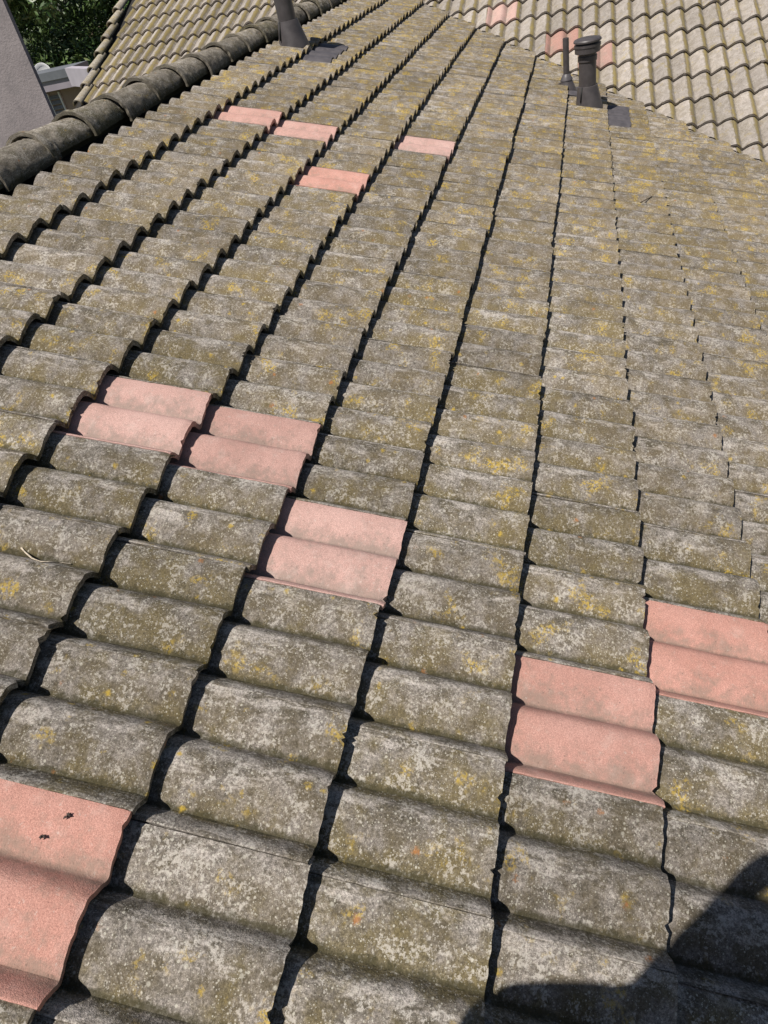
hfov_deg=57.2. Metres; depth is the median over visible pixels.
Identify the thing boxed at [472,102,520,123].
pantile
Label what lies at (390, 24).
pantile
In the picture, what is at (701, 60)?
pantile
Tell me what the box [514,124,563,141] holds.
pantile
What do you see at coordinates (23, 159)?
ridge cap
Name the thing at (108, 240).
pantile
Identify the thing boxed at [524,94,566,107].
pantile
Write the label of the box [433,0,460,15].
pantile
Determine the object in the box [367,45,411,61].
pantile
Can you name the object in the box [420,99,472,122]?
pantile
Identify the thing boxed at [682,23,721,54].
pantile
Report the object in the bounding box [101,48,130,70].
pantile
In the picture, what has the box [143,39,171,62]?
pantile
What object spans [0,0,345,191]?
mortar bed
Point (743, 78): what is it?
pantile
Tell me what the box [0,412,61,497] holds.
pantile
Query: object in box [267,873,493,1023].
pantile
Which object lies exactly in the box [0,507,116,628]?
pantile
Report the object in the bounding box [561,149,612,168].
pantile
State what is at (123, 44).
pantile
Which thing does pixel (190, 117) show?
pantile
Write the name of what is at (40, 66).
satellite dish
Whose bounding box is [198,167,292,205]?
pantile
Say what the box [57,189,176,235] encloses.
pantile
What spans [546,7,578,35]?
pantile
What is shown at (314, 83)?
pantile
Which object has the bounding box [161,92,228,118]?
pantile
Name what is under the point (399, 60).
pantile
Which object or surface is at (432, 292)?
pantile
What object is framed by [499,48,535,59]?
pantile
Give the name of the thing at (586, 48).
vent pipe
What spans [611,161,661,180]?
pantile
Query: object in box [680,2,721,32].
pantile
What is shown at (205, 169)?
pantile
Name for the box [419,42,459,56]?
pantile
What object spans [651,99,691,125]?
pantile
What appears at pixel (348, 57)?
pantile
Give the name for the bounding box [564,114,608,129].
pantile
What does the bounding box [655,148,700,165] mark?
pantile
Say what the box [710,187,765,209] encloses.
pantile
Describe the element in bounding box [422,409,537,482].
pantile
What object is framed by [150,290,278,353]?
pantile
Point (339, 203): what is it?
pantile
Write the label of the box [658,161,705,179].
pantile
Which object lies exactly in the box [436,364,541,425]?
pantile
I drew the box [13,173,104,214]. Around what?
pantile
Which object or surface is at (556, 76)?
pantile
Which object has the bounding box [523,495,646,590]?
pantile
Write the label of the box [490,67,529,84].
pantile
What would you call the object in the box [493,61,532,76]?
pantile
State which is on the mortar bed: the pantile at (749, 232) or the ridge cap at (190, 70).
the ridge cap at (190, 70)
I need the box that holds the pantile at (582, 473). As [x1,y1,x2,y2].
[531,435,639,513]
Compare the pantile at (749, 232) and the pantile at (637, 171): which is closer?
the pantile at (749, 232)
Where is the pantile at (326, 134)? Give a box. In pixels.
[269,120,337,148]
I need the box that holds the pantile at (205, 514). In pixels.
[114,464,288,571]
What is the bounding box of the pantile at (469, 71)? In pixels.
[444,65,489,82]
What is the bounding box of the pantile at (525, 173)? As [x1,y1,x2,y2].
[502,163,560,185]
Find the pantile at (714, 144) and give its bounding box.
[691,137,734,152]
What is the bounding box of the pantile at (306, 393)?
[209,356,343,430]
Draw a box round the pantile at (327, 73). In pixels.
[280,63,336,84]
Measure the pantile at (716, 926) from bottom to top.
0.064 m
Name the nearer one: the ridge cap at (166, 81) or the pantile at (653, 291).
the pantile at (653, 291)
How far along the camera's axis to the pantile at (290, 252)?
2.89 m
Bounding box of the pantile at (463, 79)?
[438,73,485,90]
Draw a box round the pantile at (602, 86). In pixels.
[573,80,606,91]
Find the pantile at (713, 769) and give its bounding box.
[652,695,767,840]
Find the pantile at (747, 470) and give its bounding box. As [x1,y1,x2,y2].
[721,437,767,496]
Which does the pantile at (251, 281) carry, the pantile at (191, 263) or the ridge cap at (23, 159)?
the pantile at (191, 263)
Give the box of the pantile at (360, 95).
[313,85,372,107]
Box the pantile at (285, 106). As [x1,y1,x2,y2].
[230,93,298,118]
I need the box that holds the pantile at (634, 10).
[611,0,645,23]
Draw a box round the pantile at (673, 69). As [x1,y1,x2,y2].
[648,52,689,84]
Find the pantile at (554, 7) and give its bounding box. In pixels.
[547,0,578,16]
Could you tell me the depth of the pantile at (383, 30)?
6.15 m
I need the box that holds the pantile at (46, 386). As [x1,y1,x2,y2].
[0,346,109,428]
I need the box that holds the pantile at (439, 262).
[394,244,480,289]
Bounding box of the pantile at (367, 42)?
[327,34,373,50]
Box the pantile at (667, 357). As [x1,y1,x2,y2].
[623,333,711,382]
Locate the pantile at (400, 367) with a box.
[341,338,451,404]
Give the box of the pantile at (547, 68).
[532,63,569,72]
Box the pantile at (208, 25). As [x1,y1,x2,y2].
[193,14,222,36]
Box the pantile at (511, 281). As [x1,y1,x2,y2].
[470,263,550,302]
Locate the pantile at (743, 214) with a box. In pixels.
[716,203,767,225]
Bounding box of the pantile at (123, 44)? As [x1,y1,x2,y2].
[109,33,137,54]
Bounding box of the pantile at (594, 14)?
[578,1,611,29]
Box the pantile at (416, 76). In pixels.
[390,70,439,89]
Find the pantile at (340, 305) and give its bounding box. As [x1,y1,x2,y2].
[274,280,382,336]
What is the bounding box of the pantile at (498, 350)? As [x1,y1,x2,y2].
[450,324,543,377]
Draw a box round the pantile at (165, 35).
[150,24,179,45]
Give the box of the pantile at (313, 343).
[245,314,363,378]
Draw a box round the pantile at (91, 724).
[0,639,203,814]
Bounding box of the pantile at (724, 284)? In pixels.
[681,267,754,301]
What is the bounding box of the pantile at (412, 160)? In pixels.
[379,149,446,178]
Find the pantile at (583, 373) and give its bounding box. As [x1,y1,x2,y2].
[539,347,628,401]
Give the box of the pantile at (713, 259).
[675,243,744,275]
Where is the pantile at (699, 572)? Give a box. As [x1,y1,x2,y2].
[638,525,766,623]
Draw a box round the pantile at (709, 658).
[643,600,767,717]
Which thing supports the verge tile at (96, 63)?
on the house
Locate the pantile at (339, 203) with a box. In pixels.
[268,185,355,223]
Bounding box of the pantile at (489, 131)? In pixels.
[461,123,513,141]
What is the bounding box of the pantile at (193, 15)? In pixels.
[178,3,207,25]
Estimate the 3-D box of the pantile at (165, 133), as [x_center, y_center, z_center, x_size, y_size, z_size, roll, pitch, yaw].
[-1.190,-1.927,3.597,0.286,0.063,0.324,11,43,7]
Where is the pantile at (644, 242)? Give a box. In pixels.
[616,228,680,258]
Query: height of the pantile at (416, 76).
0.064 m
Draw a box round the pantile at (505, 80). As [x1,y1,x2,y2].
[486,75,527,92]
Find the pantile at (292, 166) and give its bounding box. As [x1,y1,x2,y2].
[230,149,307,183]
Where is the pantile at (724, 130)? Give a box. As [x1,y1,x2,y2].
[692,119,736,146]
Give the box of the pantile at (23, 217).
[0,194,60,242]
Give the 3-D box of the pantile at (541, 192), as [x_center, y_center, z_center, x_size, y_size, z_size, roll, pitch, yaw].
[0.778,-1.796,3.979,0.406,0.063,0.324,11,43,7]
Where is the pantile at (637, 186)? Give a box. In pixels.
[612,175,667,198]
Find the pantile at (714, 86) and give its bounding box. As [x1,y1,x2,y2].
[687,69,728,102]
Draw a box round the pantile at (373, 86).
[322,75,381,96]
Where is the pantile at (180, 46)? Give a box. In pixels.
[164,35,193,57]
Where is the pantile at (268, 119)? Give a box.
[208,105,281,133]
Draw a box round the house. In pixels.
[0,0,756,241]
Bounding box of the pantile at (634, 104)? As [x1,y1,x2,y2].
[607,97,644,109]
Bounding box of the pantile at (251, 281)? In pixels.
[187,258,299,312]
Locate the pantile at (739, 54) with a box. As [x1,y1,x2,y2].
[722,39,767,71]
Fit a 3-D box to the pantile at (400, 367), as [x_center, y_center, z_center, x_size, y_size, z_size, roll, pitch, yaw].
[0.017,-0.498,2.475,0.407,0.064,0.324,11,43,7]
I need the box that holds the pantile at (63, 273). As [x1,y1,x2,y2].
[0,242,108,301]
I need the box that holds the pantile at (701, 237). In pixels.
[670,224,734,251]
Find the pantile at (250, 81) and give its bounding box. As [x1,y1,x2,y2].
[207,70,264,92]
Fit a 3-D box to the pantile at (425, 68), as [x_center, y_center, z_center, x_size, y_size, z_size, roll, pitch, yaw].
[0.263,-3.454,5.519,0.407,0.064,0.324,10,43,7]
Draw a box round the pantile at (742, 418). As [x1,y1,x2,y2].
[710,392,767,443]
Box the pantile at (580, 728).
[505,655,664,808]
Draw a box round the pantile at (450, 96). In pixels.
[427,89,476,111]
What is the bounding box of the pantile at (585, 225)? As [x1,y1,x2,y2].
[553,212,616,240]
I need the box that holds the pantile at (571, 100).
[567,96,607,108]
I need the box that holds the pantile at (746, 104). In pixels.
[728,87,767,122]
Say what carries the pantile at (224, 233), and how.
on the pantile at (290, 252)
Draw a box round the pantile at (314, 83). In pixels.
[264,72,324,94]
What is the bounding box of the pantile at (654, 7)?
[644,0,679,17]
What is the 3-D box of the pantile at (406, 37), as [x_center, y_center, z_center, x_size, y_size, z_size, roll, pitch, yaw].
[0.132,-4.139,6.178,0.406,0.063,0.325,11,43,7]
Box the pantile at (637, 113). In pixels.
[629,108,648,120]
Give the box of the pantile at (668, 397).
[625,369,720,426]
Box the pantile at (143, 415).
[51,375,211,459]
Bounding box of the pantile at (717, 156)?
[695,147,739,164]
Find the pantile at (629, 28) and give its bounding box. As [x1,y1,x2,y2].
[611,14,647,44]
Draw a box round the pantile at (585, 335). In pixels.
[543,312,626,359]
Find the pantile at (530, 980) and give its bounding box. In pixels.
[484,929,677,1023]
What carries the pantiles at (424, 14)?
on the house
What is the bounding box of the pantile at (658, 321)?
[622,301,698,343]
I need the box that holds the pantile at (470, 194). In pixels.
[429,180,496,207]
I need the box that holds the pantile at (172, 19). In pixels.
[157,8,185,30]
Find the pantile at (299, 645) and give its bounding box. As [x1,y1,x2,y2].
[197,577,380,715]
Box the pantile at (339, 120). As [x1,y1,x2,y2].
[280,107,350,133]
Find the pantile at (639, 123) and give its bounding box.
[630,118,650,131]
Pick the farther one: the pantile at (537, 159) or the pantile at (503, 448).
the pantile at (537, 159)
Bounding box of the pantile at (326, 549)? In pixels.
[243,497,407,609]
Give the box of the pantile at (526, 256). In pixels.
[479,238,552,272]
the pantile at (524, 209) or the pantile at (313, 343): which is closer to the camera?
the pantile at (313, 343)
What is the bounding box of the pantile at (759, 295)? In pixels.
[745,283,767,311]
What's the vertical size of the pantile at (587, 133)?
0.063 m
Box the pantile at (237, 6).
[222,0,246,15]
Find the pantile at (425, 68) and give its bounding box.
[399,62,445,80]
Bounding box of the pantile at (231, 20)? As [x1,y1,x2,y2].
[216,9,244,31]
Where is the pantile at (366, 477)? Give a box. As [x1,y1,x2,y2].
[285,434,424,520]
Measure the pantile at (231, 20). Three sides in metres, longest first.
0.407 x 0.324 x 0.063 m
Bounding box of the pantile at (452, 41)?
[426,36,464,50]
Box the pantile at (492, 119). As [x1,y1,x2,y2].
[465,112,517,132]
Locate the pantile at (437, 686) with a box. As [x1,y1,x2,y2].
[348,616,516,763]
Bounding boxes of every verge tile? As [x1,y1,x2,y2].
[73,84,93,105]
[80,68,100,88]
[87,52,106,72]
[94,37,112,56]
[100,23,118,41]
[106,8,124,27]
[112,0,128,13]
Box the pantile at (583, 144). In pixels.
[562,136,611,154]
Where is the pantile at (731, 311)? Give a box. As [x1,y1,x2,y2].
[687,291,764,330]
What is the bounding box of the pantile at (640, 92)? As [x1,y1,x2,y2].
[613,81,653,105]
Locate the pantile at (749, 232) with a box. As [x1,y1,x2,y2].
[721,220,767,243]
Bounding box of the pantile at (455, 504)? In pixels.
[405,463,532,558]
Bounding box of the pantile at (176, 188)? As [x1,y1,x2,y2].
[98,168,200,209]
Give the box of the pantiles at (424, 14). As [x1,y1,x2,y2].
[0,0,767,1023]
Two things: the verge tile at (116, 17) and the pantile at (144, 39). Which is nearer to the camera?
the pantile at (144, 39)
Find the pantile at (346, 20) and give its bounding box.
[317,14,352,28]
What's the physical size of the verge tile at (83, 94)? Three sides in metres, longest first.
0.405 x 0.123 x 0.067 m
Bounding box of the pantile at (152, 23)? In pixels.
[137,13,165,34]
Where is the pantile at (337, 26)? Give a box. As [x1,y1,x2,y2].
[303,19,344,34]
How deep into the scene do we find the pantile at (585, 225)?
3.71 m
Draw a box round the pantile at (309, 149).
[245,133,325,165]
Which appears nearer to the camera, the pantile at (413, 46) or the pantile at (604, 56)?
the pantile at (413, 46)
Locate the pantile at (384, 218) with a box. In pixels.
[339,202,420,242]
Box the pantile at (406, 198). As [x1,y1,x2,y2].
[356,183,430,219]
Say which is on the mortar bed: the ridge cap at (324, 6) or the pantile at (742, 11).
the ridge cap at (324, 6)
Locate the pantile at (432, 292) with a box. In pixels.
[380,271,471,314]
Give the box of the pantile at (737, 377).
[702,354,767,400]
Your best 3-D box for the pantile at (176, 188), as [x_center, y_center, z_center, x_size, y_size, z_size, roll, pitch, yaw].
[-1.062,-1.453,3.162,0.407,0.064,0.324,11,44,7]
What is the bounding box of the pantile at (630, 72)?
[613,57,649,89]
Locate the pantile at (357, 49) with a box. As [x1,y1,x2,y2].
[323,41,365,58]
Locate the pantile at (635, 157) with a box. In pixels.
[611,149,659,167]
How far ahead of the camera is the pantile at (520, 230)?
3.51 m
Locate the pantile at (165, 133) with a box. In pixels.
[109,118,189,149]
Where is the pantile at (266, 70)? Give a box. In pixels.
[228,61,276,81]
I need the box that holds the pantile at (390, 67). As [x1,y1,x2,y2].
[345,58,397,77]
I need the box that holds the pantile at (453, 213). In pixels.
[418,199,493,236]
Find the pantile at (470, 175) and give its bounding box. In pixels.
[439,163,502,194]
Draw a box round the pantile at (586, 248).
[551,232,619,263]
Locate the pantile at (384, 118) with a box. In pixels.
[353,109,410,133]
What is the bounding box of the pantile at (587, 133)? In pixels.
[563,125,609,141]
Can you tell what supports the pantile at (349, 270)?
on the pantile at (432, 292)
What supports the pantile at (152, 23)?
on the pantile at (144, 39)
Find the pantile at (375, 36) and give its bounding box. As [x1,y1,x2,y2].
[334,28,381,44]
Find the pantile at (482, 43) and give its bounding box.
[465,39,501,51]
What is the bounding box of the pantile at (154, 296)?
[56,266,189,327]
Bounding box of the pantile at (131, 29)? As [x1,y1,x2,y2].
[117,18,144,39]
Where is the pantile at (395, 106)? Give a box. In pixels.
[361,98,419,120]
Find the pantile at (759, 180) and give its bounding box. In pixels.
[746,172,767,186]
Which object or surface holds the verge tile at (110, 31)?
on the house
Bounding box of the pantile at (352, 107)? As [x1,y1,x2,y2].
[302,95,363,120]
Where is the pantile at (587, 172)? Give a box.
[560,162,612,183]
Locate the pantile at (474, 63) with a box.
[450,57,492,74]
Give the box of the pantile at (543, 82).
[528,78,567,89]
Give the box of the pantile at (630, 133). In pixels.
[608,125,652,141]
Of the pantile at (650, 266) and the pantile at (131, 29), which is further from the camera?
the pantile at (131, 29)
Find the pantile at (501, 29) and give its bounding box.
[485,19,515,42]
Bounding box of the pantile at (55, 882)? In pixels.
[0,779,131,1011]
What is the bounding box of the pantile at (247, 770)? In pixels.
[131,681,352,863]
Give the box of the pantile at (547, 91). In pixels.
[525,85,567,98]
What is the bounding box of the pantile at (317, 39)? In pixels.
[304,32,325,46]
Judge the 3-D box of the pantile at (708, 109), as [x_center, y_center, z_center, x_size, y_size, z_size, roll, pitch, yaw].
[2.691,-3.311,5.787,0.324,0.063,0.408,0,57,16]
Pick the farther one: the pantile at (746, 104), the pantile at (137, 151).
the pantile at (746, 104)
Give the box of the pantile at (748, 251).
[728,239,767,263]
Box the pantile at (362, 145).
[326,134,391,163]
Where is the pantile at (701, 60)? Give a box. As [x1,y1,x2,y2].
[684,45,728,77]
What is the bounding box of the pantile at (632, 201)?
[613,191,668,215]
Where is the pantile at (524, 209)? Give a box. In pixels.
[493,195,556,225]
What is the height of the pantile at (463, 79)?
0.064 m
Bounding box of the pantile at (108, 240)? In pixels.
[14,214,140,266]
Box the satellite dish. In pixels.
[35,63,49,70]
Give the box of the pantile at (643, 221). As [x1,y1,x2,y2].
[615,208,674,235]
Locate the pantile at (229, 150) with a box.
[159,133,248,166]
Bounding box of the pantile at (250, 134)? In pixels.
[184,118,267,148]
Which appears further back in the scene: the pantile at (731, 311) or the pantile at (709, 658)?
the pantile at (731, 311)
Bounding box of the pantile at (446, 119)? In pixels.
[412,110,466,134]
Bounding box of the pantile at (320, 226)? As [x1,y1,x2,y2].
[245,205,338,249]
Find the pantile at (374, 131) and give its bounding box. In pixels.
[336,120,402,148]
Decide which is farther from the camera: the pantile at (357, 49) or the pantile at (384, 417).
the pantile at (357, 49)
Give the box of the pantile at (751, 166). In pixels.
[739,159,767,173]
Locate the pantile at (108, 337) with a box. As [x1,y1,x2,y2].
[2,302,158,372]
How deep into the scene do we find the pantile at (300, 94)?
4.42 m
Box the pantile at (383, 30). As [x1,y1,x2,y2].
[343,23,388,37]
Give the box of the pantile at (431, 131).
[401,121,460,147]
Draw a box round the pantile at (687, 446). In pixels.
[632,413,733,480]
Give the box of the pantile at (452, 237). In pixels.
[408,220,485,253]
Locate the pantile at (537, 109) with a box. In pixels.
[521,103,565,117]
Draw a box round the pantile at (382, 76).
[339,67,389,87]
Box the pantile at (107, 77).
[93,64,122,87]
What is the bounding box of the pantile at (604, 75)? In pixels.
[578,63,615,88]
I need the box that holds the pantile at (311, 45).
[272,41,315,53]
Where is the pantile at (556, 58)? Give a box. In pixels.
[545,49,578,72]
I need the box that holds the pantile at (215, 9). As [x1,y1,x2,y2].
[200,0,227,20]
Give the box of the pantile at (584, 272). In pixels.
[550,255,621,291]
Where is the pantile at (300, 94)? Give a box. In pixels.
[245,82,313,106]
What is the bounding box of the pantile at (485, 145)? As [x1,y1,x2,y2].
[454,135,511,162]
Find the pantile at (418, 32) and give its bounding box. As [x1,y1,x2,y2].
[390,27,430,41]
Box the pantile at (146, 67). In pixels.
[135,55,165,76]
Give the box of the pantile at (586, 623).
[514,565,652,682]
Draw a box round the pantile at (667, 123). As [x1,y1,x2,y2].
[648,117,688,130]
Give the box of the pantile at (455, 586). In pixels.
[378,532,523,643]
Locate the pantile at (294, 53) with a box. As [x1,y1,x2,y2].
[255,44,303,63]
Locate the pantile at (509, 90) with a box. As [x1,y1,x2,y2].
[481,83,525,96]
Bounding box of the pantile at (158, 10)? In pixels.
[144,0,170,19]
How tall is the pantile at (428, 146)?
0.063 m
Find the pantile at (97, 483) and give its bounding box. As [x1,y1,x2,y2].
[0,433,174,534]
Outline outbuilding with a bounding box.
[37,61,91,114]
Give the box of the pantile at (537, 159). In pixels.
[505,149,561,169]
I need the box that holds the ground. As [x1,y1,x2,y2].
[23,28,64,50]
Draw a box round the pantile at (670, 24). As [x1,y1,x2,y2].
[645,8,682,38]
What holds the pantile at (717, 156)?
on the pantile at (751, 166)
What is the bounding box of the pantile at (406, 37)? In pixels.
[383,32,423,47]
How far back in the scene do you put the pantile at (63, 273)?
2.48 m
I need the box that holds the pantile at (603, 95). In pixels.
[568,91,606,99]
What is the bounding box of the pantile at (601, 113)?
[565,105,607,118]
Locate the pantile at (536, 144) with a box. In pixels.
[511,135,562,154]
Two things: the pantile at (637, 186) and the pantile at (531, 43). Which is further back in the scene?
the pantile at (531, 43)
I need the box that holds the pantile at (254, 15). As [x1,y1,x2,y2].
[238,4,267,26]
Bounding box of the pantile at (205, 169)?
[129,150,228,186]
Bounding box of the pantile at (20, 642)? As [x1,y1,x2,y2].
[0,618,58,704]
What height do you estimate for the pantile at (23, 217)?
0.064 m
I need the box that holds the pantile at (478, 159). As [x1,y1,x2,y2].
[448,149,506,175]
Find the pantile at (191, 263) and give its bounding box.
[101,236,223,289]
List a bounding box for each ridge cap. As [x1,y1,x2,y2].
[0,137,62,191]
[6,116,93,156]
[51,98,127,135]
[91,81,163,120]
[121,67,184,99]
[152,57,209,86]
[180,46,233,75]
[201,36,248,61]
[222,27,265,51]
[239,20,278,41]
[255,14,278,24]
[271,6,307,23]
[293,1,320,19]
[299,0,330,14]
[328,0,340,8]
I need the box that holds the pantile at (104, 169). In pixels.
[40,151,131,189]
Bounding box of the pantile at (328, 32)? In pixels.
[302,25,335,40]
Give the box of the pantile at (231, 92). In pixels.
[184,80,247,104]
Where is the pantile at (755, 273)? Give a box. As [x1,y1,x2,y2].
[737,260,767,286]
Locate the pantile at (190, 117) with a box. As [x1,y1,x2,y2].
[136,104,210,132]
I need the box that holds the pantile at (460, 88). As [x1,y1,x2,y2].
[434,81,481,100]
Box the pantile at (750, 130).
[732,115,767,149]
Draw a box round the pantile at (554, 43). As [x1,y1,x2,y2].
[545,27,577,56]
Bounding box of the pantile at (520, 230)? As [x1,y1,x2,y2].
[485,216,553,245]
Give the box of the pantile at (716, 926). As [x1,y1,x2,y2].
[661,818,767,1005]
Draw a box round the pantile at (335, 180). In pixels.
[288,166,369,201]
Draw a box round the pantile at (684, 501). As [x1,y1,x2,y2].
[634,463,748,543]
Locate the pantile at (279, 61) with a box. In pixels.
[239,52,292,71]
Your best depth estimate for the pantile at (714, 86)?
5.90 m
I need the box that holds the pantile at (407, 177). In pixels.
[367,165,440,198]
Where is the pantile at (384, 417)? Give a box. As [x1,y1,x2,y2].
[318,381,437,452]
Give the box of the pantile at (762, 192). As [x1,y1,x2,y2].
[754,186,767,200]
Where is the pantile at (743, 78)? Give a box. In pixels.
[724,62,767,96]
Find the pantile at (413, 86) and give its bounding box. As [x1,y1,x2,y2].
[380,78,432,98]
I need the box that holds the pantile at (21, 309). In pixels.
[0,285,62,345]
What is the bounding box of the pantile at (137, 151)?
[87,135,161,168]
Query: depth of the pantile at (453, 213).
3.52 m
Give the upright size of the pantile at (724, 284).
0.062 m
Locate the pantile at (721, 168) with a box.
[701,160,746,177]
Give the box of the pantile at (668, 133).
[649,126,693,141]
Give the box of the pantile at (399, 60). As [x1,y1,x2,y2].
[358,51,405,69]
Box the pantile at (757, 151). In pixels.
[736,143,767,161]
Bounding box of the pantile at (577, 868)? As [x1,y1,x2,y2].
[490,771,676,974]
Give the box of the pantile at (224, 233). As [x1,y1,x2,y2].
[137,210,250,257]
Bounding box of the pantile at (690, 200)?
[665,189,716,211]
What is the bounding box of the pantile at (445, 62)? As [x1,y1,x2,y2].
[407,55,450,71]
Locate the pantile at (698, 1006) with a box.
[677,983,767,1023]
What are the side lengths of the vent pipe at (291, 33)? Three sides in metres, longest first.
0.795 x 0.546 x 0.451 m
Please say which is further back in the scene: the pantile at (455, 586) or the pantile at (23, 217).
the pantile at (23, 217)
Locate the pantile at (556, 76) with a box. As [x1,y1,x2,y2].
[529,70,562,80]
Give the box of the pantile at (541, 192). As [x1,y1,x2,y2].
[497,179,558,207]
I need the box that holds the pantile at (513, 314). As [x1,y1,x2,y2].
[462,291,548,342]
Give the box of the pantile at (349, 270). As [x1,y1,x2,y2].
[297,250,396,300]
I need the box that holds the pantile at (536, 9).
[516,0,546,21]
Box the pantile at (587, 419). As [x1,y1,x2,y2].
[537,387,636,453]
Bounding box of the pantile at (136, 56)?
[122,44,150,66]
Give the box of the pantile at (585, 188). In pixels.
[558,177,613,200]
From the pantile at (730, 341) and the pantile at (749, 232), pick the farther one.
the pantile at (749, 232)
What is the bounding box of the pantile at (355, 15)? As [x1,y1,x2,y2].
[326,9,360,22]
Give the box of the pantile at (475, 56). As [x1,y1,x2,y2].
[456,51,496,66]
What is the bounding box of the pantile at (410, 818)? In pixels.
[309,725,505,918]
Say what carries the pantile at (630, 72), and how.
on the pantile at (640, 92)
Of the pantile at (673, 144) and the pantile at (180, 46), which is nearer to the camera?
the pantile at (673, 144)
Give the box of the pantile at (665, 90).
[649,75,689,107]
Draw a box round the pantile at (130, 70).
[114,60,143,83]
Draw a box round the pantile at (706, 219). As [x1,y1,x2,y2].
[668,206,724,230]
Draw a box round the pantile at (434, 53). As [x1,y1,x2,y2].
[411,47,455,63]
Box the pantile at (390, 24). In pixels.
[354,18,395,31]
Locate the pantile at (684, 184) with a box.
[661,174,713,195]
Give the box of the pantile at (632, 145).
[610,137,655,153]
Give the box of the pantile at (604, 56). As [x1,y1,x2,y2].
[578,42,614,69]
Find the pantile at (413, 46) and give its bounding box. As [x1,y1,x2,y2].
[372,38,418,53]
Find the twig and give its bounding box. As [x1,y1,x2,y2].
[20,547,70,563]
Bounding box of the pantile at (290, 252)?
[218,230,320,278]
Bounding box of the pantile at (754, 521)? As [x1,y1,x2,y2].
[733,492,767,559]
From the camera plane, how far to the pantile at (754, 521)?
2.26 m
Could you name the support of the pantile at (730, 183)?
on the pantile at (762, 192)
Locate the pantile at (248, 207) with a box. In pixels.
[170,187,270,229]
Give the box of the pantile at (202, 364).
[106,329,251,401]
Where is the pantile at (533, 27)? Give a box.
[514,13,548,41]
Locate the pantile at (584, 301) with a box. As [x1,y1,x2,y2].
[547,281,624,325]
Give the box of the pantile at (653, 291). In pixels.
[620,274,693,312]
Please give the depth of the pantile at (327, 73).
4.85 m
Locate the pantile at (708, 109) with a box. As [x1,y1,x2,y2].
[689,93,732,127]
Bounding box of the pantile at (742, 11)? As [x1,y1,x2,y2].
[716,0,756,25]
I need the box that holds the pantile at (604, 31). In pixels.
[578,21,611,47]
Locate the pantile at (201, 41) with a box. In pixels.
[186,30,215,52]
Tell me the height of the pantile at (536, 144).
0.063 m
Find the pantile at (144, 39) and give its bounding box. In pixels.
[129,28,158,49]
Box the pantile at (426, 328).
[361,301,463,360]
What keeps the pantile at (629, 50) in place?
on the pantile at (630, 72)
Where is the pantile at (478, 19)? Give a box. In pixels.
[458,6,487,28]
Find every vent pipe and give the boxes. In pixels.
[274,0,347,62]
[558,37,576,95]
[573,35,630,127]
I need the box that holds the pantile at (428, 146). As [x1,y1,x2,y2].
[394,135,455,163]
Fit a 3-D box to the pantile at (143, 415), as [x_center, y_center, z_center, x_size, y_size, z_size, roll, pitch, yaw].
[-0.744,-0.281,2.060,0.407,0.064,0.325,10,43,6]
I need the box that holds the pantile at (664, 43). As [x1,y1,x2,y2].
[647,29,687,60]
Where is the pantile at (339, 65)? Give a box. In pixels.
[294,59,346,75]
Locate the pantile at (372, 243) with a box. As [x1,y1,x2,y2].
[319,224,410,269]
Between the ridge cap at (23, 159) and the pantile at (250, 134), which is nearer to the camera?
the ridge cap at (23, 159)
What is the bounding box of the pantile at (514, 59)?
[496,54,534,64]
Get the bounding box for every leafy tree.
[6,0,129,67]
[17,7,85,63]
[36,0,120,46]
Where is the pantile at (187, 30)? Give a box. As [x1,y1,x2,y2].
[172,19,200,41]
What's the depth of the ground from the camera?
133.25 m
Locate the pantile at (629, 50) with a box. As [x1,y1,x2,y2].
[612,35,647,66]
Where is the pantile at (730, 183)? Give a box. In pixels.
[705,173,756,193]
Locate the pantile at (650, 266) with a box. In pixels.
[618,250,684,282]
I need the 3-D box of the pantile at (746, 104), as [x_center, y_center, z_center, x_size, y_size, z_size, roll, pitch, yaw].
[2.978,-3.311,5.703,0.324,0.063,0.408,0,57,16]
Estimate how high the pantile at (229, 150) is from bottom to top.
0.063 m
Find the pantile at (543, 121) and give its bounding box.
[518,113,564,129]
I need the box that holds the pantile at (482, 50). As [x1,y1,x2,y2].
[461,45,499,56]
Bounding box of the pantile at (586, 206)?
[556,194,616,221]
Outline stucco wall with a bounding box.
[0,0,55,147]
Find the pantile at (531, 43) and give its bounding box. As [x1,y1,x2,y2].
[514,33,545,56]
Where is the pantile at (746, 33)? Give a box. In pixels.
[718,16,763,48]
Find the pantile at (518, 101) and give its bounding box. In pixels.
[476,92,523,112]
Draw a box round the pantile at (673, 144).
[651,137,695,152]
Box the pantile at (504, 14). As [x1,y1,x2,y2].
[486,0,518,27]
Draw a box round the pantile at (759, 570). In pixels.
[750,557,767,632]
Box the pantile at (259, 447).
[169,405,322,492]
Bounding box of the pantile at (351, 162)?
[306,149,382,181]
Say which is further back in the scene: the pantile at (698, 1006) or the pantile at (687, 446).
the pantile at (687, 446)
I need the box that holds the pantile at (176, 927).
[35,819,314,1023]
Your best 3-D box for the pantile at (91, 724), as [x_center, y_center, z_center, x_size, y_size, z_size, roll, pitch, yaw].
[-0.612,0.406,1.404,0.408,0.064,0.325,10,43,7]
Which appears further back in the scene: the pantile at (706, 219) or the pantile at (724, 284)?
the pantile at (706, 219)
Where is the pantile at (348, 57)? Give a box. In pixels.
[336,51,357,66]
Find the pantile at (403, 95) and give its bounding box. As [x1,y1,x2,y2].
[370,88,427,109]
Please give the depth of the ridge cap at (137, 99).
3.81 m
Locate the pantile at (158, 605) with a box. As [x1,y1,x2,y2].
[47,541,245,670]
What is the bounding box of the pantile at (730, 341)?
[693,320,767,363]
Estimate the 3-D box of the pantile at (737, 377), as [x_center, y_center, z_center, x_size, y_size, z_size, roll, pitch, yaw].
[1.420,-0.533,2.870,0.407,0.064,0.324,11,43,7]
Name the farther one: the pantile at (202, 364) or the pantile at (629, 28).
the pantile at (629, 28)

